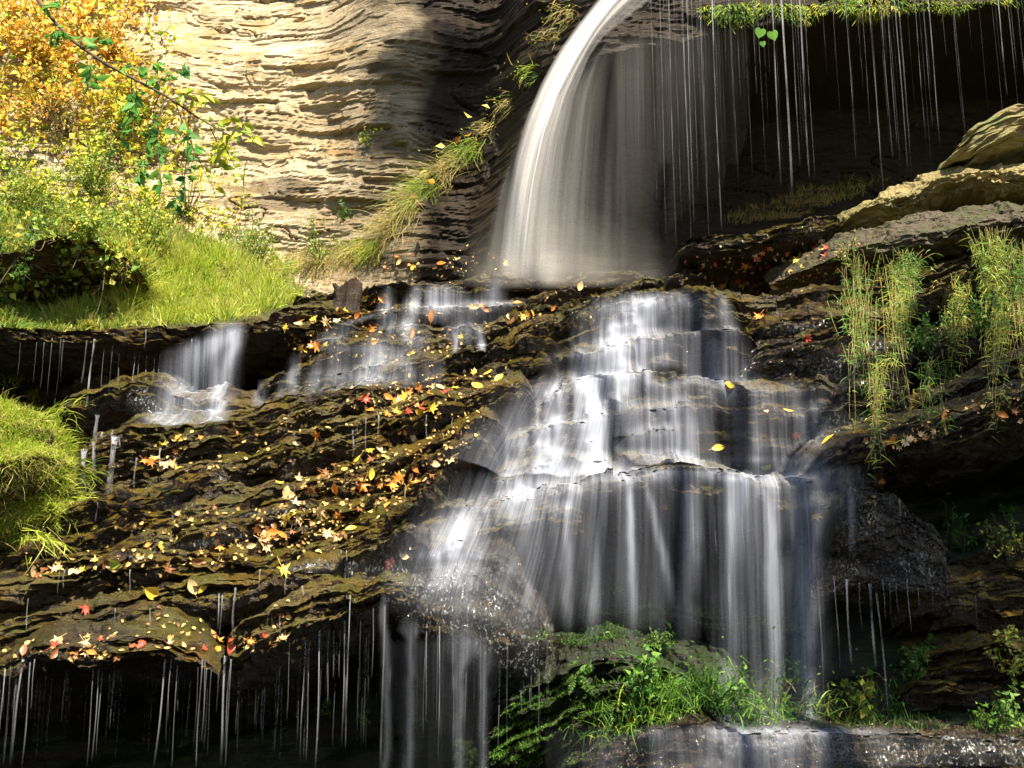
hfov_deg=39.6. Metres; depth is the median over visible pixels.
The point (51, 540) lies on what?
grass clump
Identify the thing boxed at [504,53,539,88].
grass clump
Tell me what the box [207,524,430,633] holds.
rock ledge
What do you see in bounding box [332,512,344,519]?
fallen leaf
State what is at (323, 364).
rock ledge
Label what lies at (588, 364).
rock ledge
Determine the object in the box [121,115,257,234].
creeper
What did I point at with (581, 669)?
fern
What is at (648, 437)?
rock ledge
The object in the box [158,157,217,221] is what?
shrub
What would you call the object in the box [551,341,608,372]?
rock ledge
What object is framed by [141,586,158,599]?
fallen leaf
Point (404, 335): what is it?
fallen leaf
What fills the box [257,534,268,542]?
fallen leaf
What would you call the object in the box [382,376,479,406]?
rock ledge
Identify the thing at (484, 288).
rock ledge
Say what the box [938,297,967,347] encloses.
shrub
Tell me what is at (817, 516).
fallen leaf
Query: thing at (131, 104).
overhanging branch
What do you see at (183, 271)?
grass
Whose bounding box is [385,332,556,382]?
rock ledge
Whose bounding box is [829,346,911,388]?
rock ledge
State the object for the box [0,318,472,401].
rock ledge
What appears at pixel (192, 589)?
fallen leaf
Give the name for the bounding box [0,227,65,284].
shrub
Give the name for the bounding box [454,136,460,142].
caught leaf
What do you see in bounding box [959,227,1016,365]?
hanging grass
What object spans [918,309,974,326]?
rock ledge
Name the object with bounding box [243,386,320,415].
rock ledge
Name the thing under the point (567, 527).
rock ledge
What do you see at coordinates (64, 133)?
shrub
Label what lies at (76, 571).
fallen leaf
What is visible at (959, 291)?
hanging grass
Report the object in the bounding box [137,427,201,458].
rock ledge
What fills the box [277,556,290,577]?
fallen leaf
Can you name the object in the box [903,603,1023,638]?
rock ledge
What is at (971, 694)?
rock ledge
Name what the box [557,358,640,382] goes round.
rock ledge
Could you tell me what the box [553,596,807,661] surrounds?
rock ledge
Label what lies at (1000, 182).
rock ledge
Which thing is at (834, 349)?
rock ledge
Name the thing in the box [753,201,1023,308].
rock ledge
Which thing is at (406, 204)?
grass clump
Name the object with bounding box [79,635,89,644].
fallen leaf
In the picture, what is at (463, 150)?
grass clump
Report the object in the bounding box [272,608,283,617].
fallen leaf
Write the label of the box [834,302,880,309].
rock ledge
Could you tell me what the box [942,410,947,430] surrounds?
fallen leaf
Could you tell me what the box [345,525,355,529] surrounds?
fallen leaf
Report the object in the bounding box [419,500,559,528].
rock ledge
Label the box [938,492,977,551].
shrub
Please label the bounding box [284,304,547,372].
rock ledge
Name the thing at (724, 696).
shrub
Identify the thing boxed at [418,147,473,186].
grass clump
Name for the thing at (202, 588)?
fallen leaf
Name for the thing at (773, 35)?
heart leaf
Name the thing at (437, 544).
rock ledge
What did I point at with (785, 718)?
grass clump
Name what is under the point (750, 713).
grass clump
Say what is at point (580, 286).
fallen leaf
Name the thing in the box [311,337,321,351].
fallen leaf
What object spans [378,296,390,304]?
fallen leaf
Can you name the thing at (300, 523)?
fallen leaf
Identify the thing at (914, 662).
shrub
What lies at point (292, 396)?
rock ledge
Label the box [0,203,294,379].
earth bank
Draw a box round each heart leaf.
[755,27,765,37]
[767,30,777,40]
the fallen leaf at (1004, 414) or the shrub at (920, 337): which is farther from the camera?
the shrub at (920, 337)
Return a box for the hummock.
[0,414,78,551]
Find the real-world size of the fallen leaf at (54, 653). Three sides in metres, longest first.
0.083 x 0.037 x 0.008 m
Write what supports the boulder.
on the rock ledge at (1000, 182)
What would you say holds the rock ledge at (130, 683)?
on the ground at (188, 735)
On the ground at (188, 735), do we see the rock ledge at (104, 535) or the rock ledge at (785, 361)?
the rock ledge at (785, 361)
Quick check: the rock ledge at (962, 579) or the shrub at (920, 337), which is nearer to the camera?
the rock ledge at (962, 579)
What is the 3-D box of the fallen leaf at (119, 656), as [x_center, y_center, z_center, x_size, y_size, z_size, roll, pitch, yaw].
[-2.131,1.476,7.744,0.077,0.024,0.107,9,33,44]
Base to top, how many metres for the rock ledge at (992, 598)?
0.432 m
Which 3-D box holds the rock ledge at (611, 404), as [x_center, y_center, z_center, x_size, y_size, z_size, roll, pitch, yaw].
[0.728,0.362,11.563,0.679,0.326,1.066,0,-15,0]
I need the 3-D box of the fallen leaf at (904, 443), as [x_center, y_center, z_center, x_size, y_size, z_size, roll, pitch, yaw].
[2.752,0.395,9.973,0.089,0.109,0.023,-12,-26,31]
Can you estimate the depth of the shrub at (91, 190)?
16.87 m
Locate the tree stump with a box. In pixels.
[332,277,362,311]
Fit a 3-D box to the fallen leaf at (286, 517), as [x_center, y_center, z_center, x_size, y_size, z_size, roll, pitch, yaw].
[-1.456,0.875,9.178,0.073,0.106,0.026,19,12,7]
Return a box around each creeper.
[0,0,120,83]
[0,0,178,126]
[0,47,162,152]
[0,105,192,213]
[0,186,170,315]
[13,48,202,175]
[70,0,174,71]
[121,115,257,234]
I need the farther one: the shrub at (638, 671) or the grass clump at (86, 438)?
the grass clump at (86, 438)
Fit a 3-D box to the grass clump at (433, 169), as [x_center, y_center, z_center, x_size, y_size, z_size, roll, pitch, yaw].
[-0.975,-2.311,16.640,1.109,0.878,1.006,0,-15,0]
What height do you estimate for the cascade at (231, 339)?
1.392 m
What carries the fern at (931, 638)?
on the rock ledge at (957, 656)
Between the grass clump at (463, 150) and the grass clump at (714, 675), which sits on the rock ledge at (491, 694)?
the grass clump at (714, 675)
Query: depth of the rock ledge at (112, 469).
10.06 m
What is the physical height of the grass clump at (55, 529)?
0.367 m
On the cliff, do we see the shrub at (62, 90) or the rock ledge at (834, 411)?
the shrub at (62, 90)
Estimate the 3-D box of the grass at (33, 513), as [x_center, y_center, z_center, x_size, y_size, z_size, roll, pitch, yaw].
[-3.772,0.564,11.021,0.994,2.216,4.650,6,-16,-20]
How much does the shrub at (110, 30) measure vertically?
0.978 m
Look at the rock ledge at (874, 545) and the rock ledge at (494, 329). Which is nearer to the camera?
the rock ledge at (874, 545)
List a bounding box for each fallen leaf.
[20,644,26,655]
[30,565,36,576]
[46,639,60,649]
[48,564,63,572]
[50,633,65,642]
[50,649,57,658]
[72,568,81,573]
[79,601,91,613]
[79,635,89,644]
[84,649,95,654]
[102,556,109,568]
[108,560,120,568]
[113,653,123,661]
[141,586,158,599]
[146,457,158,467]
[161,461,172,468]
[163,558,174,576]
[169,458,175,466]
[187,579,197,596]
[192,559,204,564]
[198,585,207,592]
[213,539,224,546]
[215,541,223,550]
[227,634,235,653]
[247,543,255,548]
[252,518,263,534]
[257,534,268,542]
[260,542,271,552]
[261,533,272,542]
[266,528,277,535]
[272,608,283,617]
[277,531,286,537]
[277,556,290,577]
[279,634,289,639]
[281,513,290,524]
[282,485,289,497]
[286,490,294,497]
[287,496,300,505]
[292,513,309,525]
[294,509,304,522]
[306,484,316,494]
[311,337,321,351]
[312,431,322,439]
[312,505,329,516]
[318,528,332,538]
[321,316,330,326]
[332,482,337,494]
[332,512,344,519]
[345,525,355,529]
[354,311,359,320]
[357,474,369,492]
[359,393,371,403]
[367,454,377,461]
[369,468,374,479]
[376,445,382,452]
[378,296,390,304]
[384,393,393,399]
[385,559,393,569]
[386,478,395,489]
[392,471,404,483]
[399,391,407,400]
[400,553,408,559]
[401,328,407,338]
[405,387,412,394]
[410,328,413,338]
[411,466,418,472]
[415,409,422,415]
[424,402,437,413]
[428,310,433,323]
[432,460,439,466]
[445,454,454,463]
[472,382,482,387]
[482,306,491,311]
[494,374,502,380]
[577,281,582,290]
[709,444,723,450]
[726,381,734,387]
[737,262,749,270]
[754,312,764,318]
[760,464,771,469]
[792,431,802,439]
[804,334,811,342]
[811,512,822,520]
[821,434,833,443]
[885,436,897,448]
[901,437,908,445]
[904,435,915,442]
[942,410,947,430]
[996,411,1008,417]
[1010,404,1018,414]
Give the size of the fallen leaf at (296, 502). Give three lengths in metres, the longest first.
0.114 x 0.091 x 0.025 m
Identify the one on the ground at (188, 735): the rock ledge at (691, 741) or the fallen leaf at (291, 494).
the rock ledge at (691, 741)
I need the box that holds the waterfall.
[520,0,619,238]
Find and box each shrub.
[0,0,78,65]
[0,48,88,132]
[0,140,85,209]
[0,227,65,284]
[25,89,87,142]
[44,190,120,241]
[60,130,132,198]
[77,0,141,69]
[94,74,172,129]
[111,178,186,247]
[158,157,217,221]
[225,209,279,262]
[299,209,339,262]
[333,199,353,220]
[358,127,382,149]
[615,644,661,700]
[643,623,677,651]
[703,665,749,713]
[774,656,806,697]
[832,665,886,718]
[834,230,867,268]
[890,310,941,354]
[894,640,931,680]
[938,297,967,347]
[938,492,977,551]
[957,289,1013,355]
[968,679,1023,733]
[976,513,1023,560]
[982,622,1023,684]
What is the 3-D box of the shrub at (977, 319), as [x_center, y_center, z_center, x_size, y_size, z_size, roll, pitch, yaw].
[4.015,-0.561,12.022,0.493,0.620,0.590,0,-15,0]
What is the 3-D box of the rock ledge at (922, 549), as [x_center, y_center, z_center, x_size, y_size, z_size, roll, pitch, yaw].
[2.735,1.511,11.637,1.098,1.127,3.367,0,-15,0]
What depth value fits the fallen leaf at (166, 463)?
10.03 m
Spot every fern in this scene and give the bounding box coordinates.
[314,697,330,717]
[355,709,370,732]
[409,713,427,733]
[450,707,464,720]
[453,738,478,767]
[555,660,595,703]
[702,551,719,558]
[921,633,938,663]
[998,503,1021,525]
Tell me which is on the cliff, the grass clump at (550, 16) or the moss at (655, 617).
the grass clump at (550, 16)
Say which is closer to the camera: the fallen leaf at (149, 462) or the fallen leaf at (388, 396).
the fallen leaf at (149, 462)
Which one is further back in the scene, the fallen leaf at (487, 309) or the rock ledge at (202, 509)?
the fallen leaf at (487, 309)
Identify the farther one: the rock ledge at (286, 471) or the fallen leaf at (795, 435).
the fallen leaf at (795, 435)
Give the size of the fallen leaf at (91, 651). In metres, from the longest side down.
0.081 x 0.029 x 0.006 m
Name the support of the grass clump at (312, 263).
on the earth bank
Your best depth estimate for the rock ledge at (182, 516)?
9.39 m
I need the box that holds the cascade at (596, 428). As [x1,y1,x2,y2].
[439,298,772,731]
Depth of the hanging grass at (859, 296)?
11.81 m
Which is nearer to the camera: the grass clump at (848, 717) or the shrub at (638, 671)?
the shrub at (638, 671)
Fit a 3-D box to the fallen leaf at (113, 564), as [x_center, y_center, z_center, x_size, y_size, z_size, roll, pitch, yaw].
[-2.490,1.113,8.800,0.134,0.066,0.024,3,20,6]
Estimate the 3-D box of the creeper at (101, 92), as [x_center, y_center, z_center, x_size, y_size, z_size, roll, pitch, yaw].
[-4.973,-3.353,17.708,2.321,1.978,0.993,0,-15,0]
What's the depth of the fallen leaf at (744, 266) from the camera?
13.92 m
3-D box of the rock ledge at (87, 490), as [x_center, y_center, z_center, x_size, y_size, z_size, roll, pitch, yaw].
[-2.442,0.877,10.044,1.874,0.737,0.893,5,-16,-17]
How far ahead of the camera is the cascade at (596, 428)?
10.92 m
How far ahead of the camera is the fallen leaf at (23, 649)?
7.90 m
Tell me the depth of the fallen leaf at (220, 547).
9.04 m
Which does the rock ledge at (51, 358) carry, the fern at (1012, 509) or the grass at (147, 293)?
the grass at (147, 293)
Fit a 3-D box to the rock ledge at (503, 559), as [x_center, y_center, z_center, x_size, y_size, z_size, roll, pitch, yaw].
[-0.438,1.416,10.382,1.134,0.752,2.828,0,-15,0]
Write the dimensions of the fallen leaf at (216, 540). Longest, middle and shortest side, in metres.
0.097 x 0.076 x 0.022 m
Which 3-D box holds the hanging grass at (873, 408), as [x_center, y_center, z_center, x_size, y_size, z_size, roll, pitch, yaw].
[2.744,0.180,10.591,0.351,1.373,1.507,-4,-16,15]
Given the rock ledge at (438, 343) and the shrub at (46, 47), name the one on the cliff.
the shrub at (46, 47)
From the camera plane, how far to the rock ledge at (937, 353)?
11.89 m
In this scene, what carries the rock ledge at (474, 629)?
on the ground at (188, 735)
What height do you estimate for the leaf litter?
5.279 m
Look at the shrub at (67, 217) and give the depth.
12.79 m
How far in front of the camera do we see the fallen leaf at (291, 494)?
9.59 m
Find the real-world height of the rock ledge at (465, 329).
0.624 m
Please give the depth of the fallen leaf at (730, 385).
11.12 m
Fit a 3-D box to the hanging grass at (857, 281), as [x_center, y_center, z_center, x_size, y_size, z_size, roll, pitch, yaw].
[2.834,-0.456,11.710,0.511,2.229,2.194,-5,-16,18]
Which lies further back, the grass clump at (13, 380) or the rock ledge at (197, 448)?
the grass clump at (13, 380)
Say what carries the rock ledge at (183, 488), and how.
on the rock ledge at (448, 480)
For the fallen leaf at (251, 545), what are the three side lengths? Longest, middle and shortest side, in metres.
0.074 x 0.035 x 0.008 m
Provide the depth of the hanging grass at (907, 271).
12.52 m
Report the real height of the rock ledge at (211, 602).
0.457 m
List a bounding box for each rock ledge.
[0,229,157,304]
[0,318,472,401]
[0,467,461,571]
[0,486,449,612]
[0,517,158,568]
[0,544,346,648]
[0,604,229,729]
[14,544,107,572]
[26,375,114,419]
[26,508,208,575]
[28,456,251,535]
[35,494,137,536]
[52,277,670,455]
[53,525,102,540]
[57,405,504,534]
[77,351,557,469]
[77,604,122,622]
[78,450,154,487]
[86,370,535,498]
[95,436,304,530]
[96,526,176,558]
[98,452,194,487]
[115,588,244,621]
[118,594,221,620]
[119,517,184,541]
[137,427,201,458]
[165,522,254,551]
[182,434,234,463]
[188,396,317,443]
[189,452,405,501]
[195,505,212,511]
[195,505,318,527]
[196,390,390,459]
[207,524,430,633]
[216,369,386,418]
[216,567,417,726]
[217,509,375,573]
[217,510,258,519]
[226,479,284,510]
[238,546,284,571]
[243,377,417,422]
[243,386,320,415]
[247,518,345,555]
[251,408,388,451]
[257,370,346,399]
[267,296,527,326]
[269,431,398,481]
[272,337,381,382]
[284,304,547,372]
[287,364,385,389]
[293,269,710,310]
[294,393,468,445]
[305,433,402,460]
[338,475,404,498]
[352,334,458,370]
[359,532,452,577]
[371,372,460,396]
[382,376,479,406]
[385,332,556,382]
[389,559,554,673]
[403,433,497,485]
[406,325,478,349]
[410,513,529,594]
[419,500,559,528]
[426,478,661,519]
[461,446,655,500]
[462,623,759,767]
[466,506,590,558]
[489,453,884,567]
[496,418,606,466]
[504,368,840,475]
[518,297,614,316]
[520,286,583,310]
[547,323,605,359]
[550,710,1023,767]
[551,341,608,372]
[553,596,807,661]
[555,326,758,381]
[557,343,641,375]
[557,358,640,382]
[558,352,644,374]
[567,298,639,338]
[577,398,627,419]
[580,398,704,436]
[590,257,1017,343]
[604,424,695,448]
[661,215,841,295]
[731,334,906,395]
[741,298,1023,395]
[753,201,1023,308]
[777,377,1023,502]
[783,549,947,619]
[790,486,951,612]
[793,282,956,341]
[798,392,898,423]
[808,334,856,367]
[828,378,910,428]
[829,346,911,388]
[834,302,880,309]
[837,163,1023,232]
[841,528,904,562]
[844,284,932,305]
[860,336,974,369]
[879,563,1023,634]
[887,255,985,285]
[890,580,1023,639]
[892,678,1010,712]
[894,625,1023,712]
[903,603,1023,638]
[908,348,1023,409]
[911,262,969,289]
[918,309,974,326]
[933,269,984,290]
[947,544,1023,607]
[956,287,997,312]
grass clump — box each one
[0,374,40,389]
[19,526,77,570]
[30,513,91,536]
[45,393,92,429]
[63,478,100,502]
[69,431,92,453]
[70,454,111,495]
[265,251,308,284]
[274,242,336,292]
[299,239,364,281]
[327,220,383,283]
[344,207,411,265]
[351,184,428,250]
[368,164,446,219]
[381,156,474,206]
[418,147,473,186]
[432,129,486,177]
[466,109,496,145]
[487,90,515,122]
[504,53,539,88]
[522,21,563,59]
[539,0,580,41]
[541,642,659,753]
[571,679,656,767]
[579,641,687,736]
[595,631,743,744]
[622,632,750,726]
[656,626,774,726]
[684,661,797,730]
[741,652,814,712]
[745,653,831,730]
[754,641,867,721]
[800,665,883,723]
[823,665,918,723]
[840,173,860,190]
[847,183,866,199]
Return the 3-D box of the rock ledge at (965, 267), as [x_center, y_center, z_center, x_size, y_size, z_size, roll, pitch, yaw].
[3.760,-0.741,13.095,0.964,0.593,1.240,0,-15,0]
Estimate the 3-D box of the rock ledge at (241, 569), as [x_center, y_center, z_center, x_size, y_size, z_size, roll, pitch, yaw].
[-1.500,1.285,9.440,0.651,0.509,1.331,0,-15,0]
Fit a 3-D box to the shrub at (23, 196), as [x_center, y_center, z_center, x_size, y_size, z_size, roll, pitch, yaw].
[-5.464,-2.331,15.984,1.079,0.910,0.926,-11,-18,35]
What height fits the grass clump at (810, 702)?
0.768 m
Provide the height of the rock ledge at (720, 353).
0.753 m
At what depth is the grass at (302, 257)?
16.46 m
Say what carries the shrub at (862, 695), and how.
on the ground at (188, 735)
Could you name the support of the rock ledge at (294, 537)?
on the rock ledge at (20, 591)
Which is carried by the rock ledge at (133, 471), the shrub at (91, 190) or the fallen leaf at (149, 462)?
the fallen leaf at (149, 462)
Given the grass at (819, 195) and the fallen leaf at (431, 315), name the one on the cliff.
the grass at (819, 195)
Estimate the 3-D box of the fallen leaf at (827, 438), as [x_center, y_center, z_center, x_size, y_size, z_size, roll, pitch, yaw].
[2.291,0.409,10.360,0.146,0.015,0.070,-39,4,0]
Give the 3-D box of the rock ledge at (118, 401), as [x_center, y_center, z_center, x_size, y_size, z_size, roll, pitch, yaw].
[-0.874,-0.090,12.827,6.185,2.091,3.304,5,-16,-18]
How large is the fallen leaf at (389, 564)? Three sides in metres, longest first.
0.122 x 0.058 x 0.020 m
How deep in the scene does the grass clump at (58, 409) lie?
10.86 m
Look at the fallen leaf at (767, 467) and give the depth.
11.23 m
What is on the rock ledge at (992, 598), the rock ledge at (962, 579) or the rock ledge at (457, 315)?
the rock ledge at (962, 579)
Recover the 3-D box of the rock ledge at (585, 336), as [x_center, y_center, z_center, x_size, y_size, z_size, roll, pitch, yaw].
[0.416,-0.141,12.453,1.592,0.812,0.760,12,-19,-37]
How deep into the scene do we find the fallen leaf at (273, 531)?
9.12 m
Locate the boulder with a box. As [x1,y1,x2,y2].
[937,104,1023,170]
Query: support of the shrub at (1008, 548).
on the rock ledge at (1013, 565)
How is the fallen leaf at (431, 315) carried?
on the rock ledge at (51, 358)
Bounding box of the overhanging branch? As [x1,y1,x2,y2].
[36,0,264,214]
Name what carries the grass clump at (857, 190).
on the cliff
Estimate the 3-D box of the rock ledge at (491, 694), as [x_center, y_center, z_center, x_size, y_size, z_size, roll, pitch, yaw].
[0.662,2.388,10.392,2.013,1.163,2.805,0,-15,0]
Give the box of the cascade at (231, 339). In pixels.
[212,334,234,393]
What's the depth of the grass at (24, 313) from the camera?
13.39 m
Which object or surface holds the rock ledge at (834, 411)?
on the rock ledge at (744, 429)
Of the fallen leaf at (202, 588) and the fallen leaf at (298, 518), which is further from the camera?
the fallen leaf at (298, 518)
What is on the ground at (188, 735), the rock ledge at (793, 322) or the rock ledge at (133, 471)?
the rock ledge at (793, 322)
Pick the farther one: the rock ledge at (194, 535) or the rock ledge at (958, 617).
the rock ledge at (958, 617)
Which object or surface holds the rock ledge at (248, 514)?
on the rock ledge at (20, 591)
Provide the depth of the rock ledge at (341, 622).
8.38 m
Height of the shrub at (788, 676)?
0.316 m
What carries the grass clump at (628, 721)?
on the rock ledge at (691, 741)
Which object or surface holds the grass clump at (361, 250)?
on the cliff
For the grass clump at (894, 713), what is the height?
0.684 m
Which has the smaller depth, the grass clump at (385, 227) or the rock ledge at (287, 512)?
the rock ledge at (287, 512)
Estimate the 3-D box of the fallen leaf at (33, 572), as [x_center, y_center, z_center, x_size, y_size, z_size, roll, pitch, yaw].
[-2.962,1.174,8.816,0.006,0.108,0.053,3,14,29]
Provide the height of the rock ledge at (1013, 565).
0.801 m
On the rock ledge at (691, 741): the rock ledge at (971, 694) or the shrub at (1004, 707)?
the shrub at (1004, 707)
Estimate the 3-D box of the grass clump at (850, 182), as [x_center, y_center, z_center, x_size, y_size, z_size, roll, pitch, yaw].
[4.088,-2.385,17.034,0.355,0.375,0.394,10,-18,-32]
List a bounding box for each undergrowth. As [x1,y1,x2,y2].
[0,156,279,273]
[2,251,279,322]
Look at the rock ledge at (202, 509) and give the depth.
9.51 m
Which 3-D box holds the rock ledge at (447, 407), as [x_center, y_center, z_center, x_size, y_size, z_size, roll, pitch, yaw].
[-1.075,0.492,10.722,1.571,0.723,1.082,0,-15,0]
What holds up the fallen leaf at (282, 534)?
on the rock ledge at (294, 537)
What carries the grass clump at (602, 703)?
on the rock ledge at (691, 741)
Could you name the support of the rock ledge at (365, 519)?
on the rock ledge at (14, 626)
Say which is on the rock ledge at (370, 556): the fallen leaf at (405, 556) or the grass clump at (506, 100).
the fallen leaf at (405, 556)
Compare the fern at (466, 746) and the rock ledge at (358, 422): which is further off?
the rock ledge at (358, 422)
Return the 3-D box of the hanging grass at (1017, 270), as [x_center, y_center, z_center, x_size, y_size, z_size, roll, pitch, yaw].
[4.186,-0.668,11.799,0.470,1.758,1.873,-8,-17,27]
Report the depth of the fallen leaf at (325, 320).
12.11 m
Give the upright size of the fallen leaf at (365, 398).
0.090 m
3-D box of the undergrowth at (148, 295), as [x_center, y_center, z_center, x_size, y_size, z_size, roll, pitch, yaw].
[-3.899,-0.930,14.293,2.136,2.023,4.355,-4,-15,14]
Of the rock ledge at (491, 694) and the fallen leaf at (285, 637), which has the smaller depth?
the fallen leaf at (285, 637)
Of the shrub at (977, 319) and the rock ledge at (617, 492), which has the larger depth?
the shrub at (977, 319)
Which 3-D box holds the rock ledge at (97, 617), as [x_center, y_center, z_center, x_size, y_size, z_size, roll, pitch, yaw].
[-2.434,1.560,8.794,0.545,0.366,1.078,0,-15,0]
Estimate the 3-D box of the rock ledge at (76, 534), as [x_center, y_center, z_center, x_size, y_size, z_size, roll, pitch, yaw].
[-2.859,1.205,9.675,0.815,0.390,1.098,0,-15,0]
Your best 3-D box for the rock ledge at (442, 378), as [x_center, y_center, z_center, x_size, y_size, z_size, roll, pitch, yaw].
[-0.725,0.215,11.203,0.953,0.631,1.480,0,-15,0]
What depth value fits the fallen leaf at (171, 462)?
10.02 m
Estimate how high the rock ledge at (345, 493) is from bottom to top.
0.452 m
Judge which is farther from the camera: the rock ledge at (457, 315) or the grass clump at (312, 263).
the grass clump at (312, 263)
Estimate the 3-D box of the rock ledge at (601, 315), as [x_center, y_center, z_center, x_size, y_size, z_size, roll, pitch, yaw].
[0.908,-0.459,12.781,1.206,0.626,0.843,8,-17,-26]
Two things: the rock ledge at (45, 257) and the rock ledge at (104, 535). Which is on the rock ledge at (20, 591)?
the rock ledge at (104, 535)
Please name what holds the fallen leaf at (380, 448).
on the rock ledge at (490, 428)
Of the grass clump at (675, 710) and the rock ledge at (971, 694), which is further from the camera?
the rock ledge at (971, 694)
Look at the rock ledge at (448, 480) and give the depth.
9.37 m
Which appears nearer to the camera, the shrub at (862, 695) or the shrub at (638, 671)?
the shrub at (638, 671)
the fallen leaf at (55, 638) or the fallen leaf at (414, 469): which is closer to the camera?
the fallen leaf at (55, 638)
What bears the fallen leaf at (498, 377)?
on the rock ledge at (510, 400)
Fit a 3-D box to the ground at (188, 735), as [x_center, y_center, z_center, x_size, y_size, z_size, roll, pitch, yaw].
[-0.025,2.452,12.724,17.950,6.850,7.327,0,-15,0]
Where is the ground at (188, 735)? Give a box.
[0,403,1023,767]
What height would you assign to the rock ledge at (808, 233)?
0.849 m
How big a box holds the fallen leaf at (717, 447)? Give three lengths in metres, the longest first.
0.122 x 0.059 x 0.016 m
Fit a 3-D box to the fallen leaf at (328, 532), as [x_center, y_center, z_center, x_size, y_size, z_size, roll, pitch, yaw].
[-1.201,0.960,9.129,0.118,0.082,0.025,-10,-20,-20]
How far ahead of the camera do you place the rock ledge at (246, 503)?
9.59 m
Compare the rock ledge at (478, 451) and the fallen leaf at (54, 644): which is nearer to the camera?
the fallen leaf at (54, 644)
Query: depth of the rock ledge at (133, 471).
10.04 m
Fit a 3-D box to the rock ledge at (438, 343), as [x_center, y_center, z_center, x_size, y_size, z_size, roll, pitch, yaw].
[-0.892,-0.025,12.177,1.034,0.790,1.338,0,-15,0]
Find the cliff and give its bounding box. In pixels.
[0,0,1023,295]
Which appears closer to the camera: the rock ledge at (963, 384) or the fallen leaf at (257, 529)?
the fallen leaf at (257, 529)
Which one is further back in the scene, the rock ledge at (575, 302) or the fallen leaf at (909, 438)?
the rock ledge at (575, 302)
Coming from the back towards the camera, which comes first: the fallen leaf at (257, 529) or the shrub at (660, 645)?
the shrub at (660, 645)
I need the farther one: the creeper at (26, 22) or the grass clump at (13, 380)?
the creeper at (26, 22)
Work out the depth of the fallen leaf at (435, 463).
9.82 m
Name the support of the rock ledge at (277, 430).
on the rock ledge at (510, 400)
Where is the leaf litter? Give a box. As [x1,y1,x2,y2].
[0,241,1021,670]
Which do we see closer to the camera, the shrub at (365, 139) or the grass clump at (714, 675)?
the grass clump at (714, 675)
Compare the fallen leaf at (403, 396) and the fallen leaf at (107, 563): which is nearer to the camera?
the fallen leaf at (107, 563)
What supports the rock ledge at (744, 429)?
on the ground at (188, 735)
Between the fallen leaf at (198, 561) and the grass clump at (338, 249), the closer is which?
the fallen leaf at (198, 561)
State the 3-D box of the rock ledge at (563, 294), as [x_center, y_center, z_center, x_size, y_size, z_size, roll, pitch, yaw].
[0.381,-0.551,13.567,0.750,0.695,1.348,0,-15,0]
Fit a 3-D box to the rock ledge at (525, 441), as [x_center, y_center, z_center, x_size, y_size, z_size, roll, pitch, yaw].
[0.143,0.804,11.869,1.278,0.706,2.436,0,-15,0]
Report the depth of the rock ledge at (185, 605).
8.40 m
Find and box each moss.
[489,674,618,767]
[525,602,828,645]
[692,0,1023,32]
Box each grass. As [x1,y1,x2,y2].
[0,238,301,325]
[0,278,134,332]
[0,376,85,550]
[76,224,307,327]
[284,234,391,279]
[724,170,889,223]
[805,690,1022,730]
[826,273,879,382]
[834,243,884,430]
[859,347,900,481]
[872,255,921,410]
[878,246,943,320]
[914,347,959,439]
[927,271,976,380]
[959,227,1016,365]
[979,282,1023,440]
[990,234,1023,376]
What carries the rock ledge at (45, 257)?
on the earth bank
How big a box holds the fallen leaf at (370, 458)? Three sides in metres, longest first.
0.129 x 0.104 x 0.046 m
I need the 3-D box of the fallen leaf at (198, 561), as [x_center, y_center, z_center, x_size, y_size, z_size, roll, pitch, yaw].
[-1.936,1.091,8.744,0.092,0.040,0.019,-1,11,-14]
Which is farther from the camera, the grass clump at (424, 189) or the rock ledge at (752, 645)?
the grass clump at (424, 189)
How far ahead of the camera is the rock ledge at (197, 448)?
10.03 m
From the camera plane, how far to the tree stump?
12.90 m
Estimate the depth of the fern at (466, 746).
9.40 m
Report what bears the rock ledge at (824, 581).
on the ground at (188, 735)
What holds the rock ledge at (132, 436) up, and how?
on the ground at (188, 735)
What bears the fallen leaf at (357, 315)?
on the rock ledge at (457, 315)
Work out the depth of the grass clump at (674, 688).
9.16 m
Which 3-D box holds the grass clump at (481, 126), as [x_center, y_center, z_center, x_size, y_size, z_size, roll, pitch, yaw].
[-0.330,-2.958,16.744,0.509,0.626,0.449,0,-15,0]
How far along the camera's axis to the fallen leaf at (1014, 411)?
10.05 m
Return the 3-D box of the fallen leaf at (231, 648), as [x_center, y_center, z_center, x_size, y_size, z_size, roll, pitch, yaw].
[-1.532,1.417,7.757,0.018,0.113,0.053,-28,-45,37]
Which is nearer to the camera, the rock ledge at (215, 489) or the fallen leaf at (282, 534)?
the fallen leaf at (282, 534)
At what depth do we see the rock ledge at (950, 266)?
12.69 m
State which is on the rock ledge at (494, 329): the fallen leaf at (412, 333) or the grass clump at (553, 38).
the fallen leaf at (412, 333)

